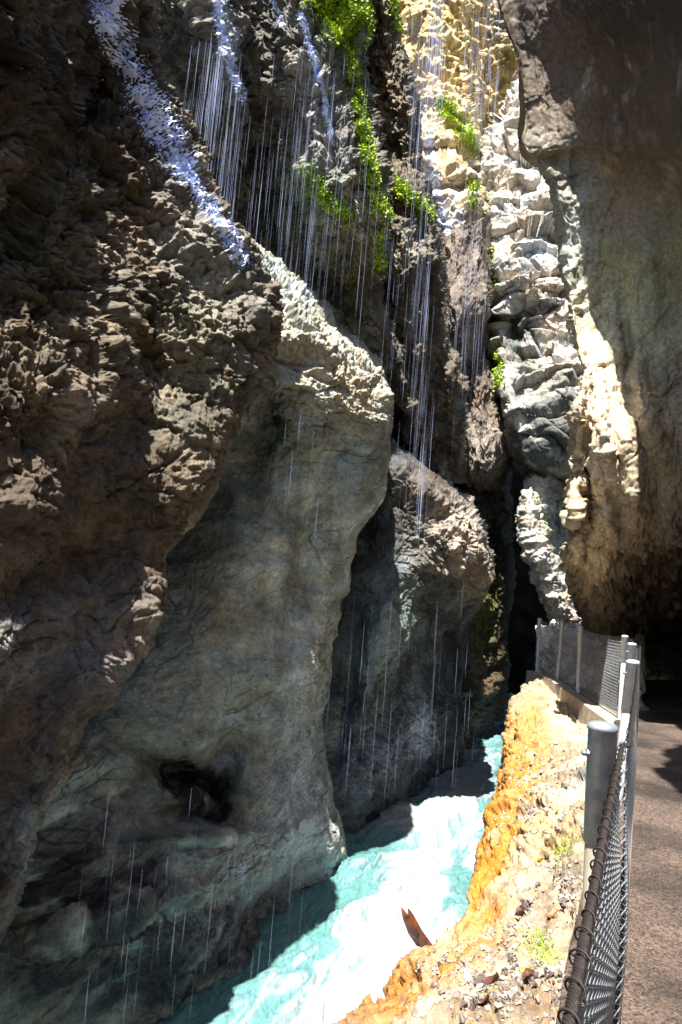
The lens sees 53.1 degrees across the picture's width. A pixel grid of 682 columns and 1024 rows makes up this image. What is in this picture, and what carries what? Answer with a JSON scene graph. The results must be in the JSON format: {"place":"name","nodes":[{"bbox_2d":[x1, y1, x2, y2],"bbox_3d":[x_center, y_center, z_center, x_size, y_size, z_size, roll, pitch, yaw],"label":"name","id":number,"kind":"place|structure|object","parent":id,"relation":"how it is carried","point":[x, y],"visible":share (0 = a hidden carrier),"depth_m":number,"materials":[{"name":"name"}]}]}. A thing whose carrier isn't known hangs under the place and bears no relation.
{"place":"outdoors","nodes":[
{"label":"outdoors","id":0,"kind":"place"},
{"bbox_2d":[0,0,284,943],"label":"cliff","id":1,"kind":"structure","parent":0,"point":[140,324],"depth_m":6.03,"materials":[{"name":"stone"}]},
{"bbox_2d":[0,243,393,1023],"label":"grey green buttress","id":2,"kind":"structure","parent":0,"point":[202,743],"depth_m":9.47,"materials":[{"name":"grey stone"}]},
{"bbox_2d":[78,412,469,1023],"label":"falling drops","id":3,"kind":"object","parent":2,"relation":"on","point":[307,733],"visible":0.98,"depth_m":7.86,"materials":[{"name":"liquid"}]},
{"bbox_2d":[84,0,449,270],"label":"cascading water","id":4,"kind":"structure","parent":0,"point":[181,161],"depth_m":7.27,"materials":[{"name":"white liquid"}]},
{"bbox_2d":[157,0,430,449],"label":"cliff","id":5,"kind":"structure","parent":0,"point":[262,41],"depth_m":13.46,"materials":[{"name":"grey stone"}]},
{"bbox_2d":[184,25,388,441],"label":"dripping water","id":6,"kind":"structure","parent":5,"relation":"attached to","point":[263,164],"depth_m":10.38,"materials":[{"name":"liquid"}]},
{"bbox_2d":[269,0,395,311],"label":"hanging moss","id":7,"kind":"object","parent":5,"relation":"hanging from","point":[350,23],"visible":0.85,"depth_m":13.02,"materials":[{"name":"green plant"}]},
{"bbox_2d":[153,693,515,1023],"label":"river","id":8,"kind":"structure","parent":0,"point":[352,939],"depth_m":10.41,"materials":[{"name":"liquid"}]},
{"bbox_2d":[401,907,431,946],"bbox_3d":[1.071,5.769,9.220,0.826,1.012,0.244,8,-7,-26],"label":"driftwood","id":9,"kind":"object","parent":8,"relation":"in","point":[418,936],"visible":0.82,"depth_m":9.12,"materials":[{"name":"brown wood"}]},
{"bbox_2d":[322,436,495,834],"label":"bulging buttress","id":10,"kind":"structure","parent":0,"point":[390,566],"depth_m":14.56,"materials":[{"name":"grey stone"}]},
{"bbox_2d":[365,0,469,484],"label":"brown rib","id":11,"kind":"object","parent":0,"point":[389,68],"visible":0.58,"depth_m":17.65,"materials":[{"name":"stone"}]},
{"bbox_2d":[384,0,438,223],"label":"foliage","id":12,"kind":"object","parent":11,"relation":"attached to","point":[402,188],"visible":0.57,"depth_m":16.69,"materials":[{"name":"green plant"}]},
{"bbox_2d":[382,3,487,559],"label":"water column","id":13,"kind":"structure","parent":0,"point":[421,477],"depth_m":14.68,"materials":[{"name":"liquid"}]},
{"bbox_2d":[403,0,499,188],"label":"waterfall","id":14,"kind":"structure","parent":0,"point":[439,66],"depth_m":22.72,"materials":[{"name":"liquid"}]},
{"bbox_2d":[398,0,518,236],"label":"sunlit cliff","id":15,"kind":"structure","parent":0,"point":[450,150],"depth_m":28.09,"materials":[{"name":"beige stone"}]},
{"bbox_2d":[431,91,505,391],"bbox_3d":[5.274,-10.764,27.750,3.497,14.574,9.145,3,-6,12],"label":"moss","id":16,"kind":"object","parent":15,"relation":"attached to","point":[474,185],"visible":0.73,"depth_m":25.77,"materials":[{"name":"green plant"}]},
{"bbox_2d":[333,672,587,1023],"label":"rock ledge","id":17,"kind":"object","parent":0,"point":[491,882],"visible":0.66,"depth_m":4.85,"materials":[{"name":"beige stone"}]},
{"bbox_2d":[476,994,495,1003],"bbox_3d":[0.640,2.180,3.054,0.094,0.056,0.054,5,-6,0],"label":"fallen leaf","id":18,"kind":"object","parent":17,"relation":"on","point":[482,1001],"visible":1,"depth_m":3.05,"materials":[{"name":"brown plant"}]},
{"bbox_2d":[479,972,498,988],"bbox_3d":[0.691,2.188,3.188,0.063,0.109,0.074,6,-6,-12],"label":"fallen leaf","id":19,"kind":"object","parent":17,"relation":"on","point":[492,979],"visible":1,"depth_m":3.20,"materials":[{"name":"brown plant"}]},
{"bbox_2d":[396,714,584,1023],"bbox_3d":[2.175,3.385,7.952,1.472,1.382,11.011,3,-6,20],"label":"dark gravel","id":20,"kind":"structure","parent":17,"relation":"on","point":[464,1004],"depth_m":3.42,"materials":[{"name":"gravel"}]},
{"bbox_2d":[522,967,534,978],"bbox_3d":[0.879,2.165,3.203,0.056,0.050,0.112,5,-6,0],"label":"fallen leaf","id":21,"kind":"object","parent":20,"relation":"on","point":[527,973],"visible":0.9,"depth_m":3.21,"materials":[{"name":"brown plant"}]},
{"bbox_2d":[514,906,524,915],"bbox_3d":[1.128,2.521,4.314,0.065,0.057,0.150,4,-6,12],"label":"fallen leaf","id":22,"kind":"object","parent":17,"relation":"on","point":[519,910],"visible":1,"depth_m":4.32,"materials":[{"name":"brown plant"}]},
{"bbox_2d":[519,965,535,971],"bbox_3d":[0.894,2.201,3.284,0.050,0.049,0.095,6,-6,-11],"label":"fallen leaf","id":23,"kind":"object","parent":17,"relation":"on","point":[522,968],"visible":0.48,"depth_m":3.31,"materials":[{"name":"yellow plant"}]},
{"bbox_2d":[476,827,580,995],"bbox_3d":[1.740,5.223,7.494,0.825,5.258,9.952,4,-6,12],"label":"ledge moss","id":24,"kind":"object","parent":17,"relation":"on","point":[538,935],"visible":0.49,"depth_m":3.48,"materials":[{"name":"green plant"}]},
{"bbox_2d":[535,858,542,863],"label":"fallen leaf","id":25,"kind":"object","parent":17,"relation":"on","point":[538,860],"visible":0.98,"depth_m":5.06,"materials":[{"name":"yellow plant"}]},
{"bbox_2d":[545,909,558,922],"bbox_3d":[1.264,2.418,4.087,0.061,0.091,0.057,8,-7,-30],"label":"fallen leaf","id":26,"kind":"object","parent":17,"relation":"on","point":[550,916],"visible":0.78,"depth_m":4.10,"materials":[{"name":"orange plant"}]},
{"bbox_2d":[534,618,640,1023],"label":"chain link fence","id":27,"kind":"object","parent":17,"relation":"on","point":[591,980],"visible":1,"depth_m":2.44,"materials":[{"name":"metal"}]},
{"bbox_2d":[534,619,649,710],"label":"fence","id":28,"kind":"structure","parent":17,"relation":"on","point":[638,640],"depth_m":17.32,"materials":[{"name":"grey metal"}]},
{"bbox_2d":[442,216,510,493],"bbox_3d":[6.441,-7.117,28.052,3.746,14.115,13.048,2,-7,28],"label":"hanging curtain rock","id":29,"kind":"object","parent":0,"point":[488,463],"visible":0.5,"depth_m":22.96,"materials":[{"name":"stone"}]},
{"bbox_2d":[453,469,516,749],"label":"dark buttress","id":30,"kind":"structure","parent":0,"point":[484,687],"depth_m":24.08,"materials":[{"name":"black stone"}]},
{"bbox_2d":[506,463,549,694],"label":"gorge end","id":31,"kind":"object","parent":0,"point":[527,611],"depth_m":36.20,"materials":[{"name":"black stone"}]},
{"bbox_2d":[477,66,585,481],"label":"pale block wall","id":32,"kind":"structure","parent":0,"point":[543,375],"depth_m":23.93,"materials":[{"name":"grey stone"}]},
{"bbox_2d":[514,472,581,624],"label":"pale pillar","id":33,"kind":"structure","parent":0,"point":[541,533],"depth_m":21.47,"materials":[{"name":"grey stone"}]},
{"bbox_2d":[498,0,681,680],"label":"overhang","id":34,"kind":"object","parent":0,"point":[599,133],"visible":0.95,"depth_m":12.55,"materials":[{"name":"brown stone"}]},
{"bbox_2d":[556,679,681,1023],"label":"path","id":35,"kind":"structure","parent":0,"point":[653,982],"depth_m":4.32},
{"bbox_2d":[526,670,617,724],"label":"kerb","id":36,"kind":"structure","parent":35,"relation":"on","point":[584,709],"depth_m":13.73,"materials":[{"name":"concrete"}]}
]}

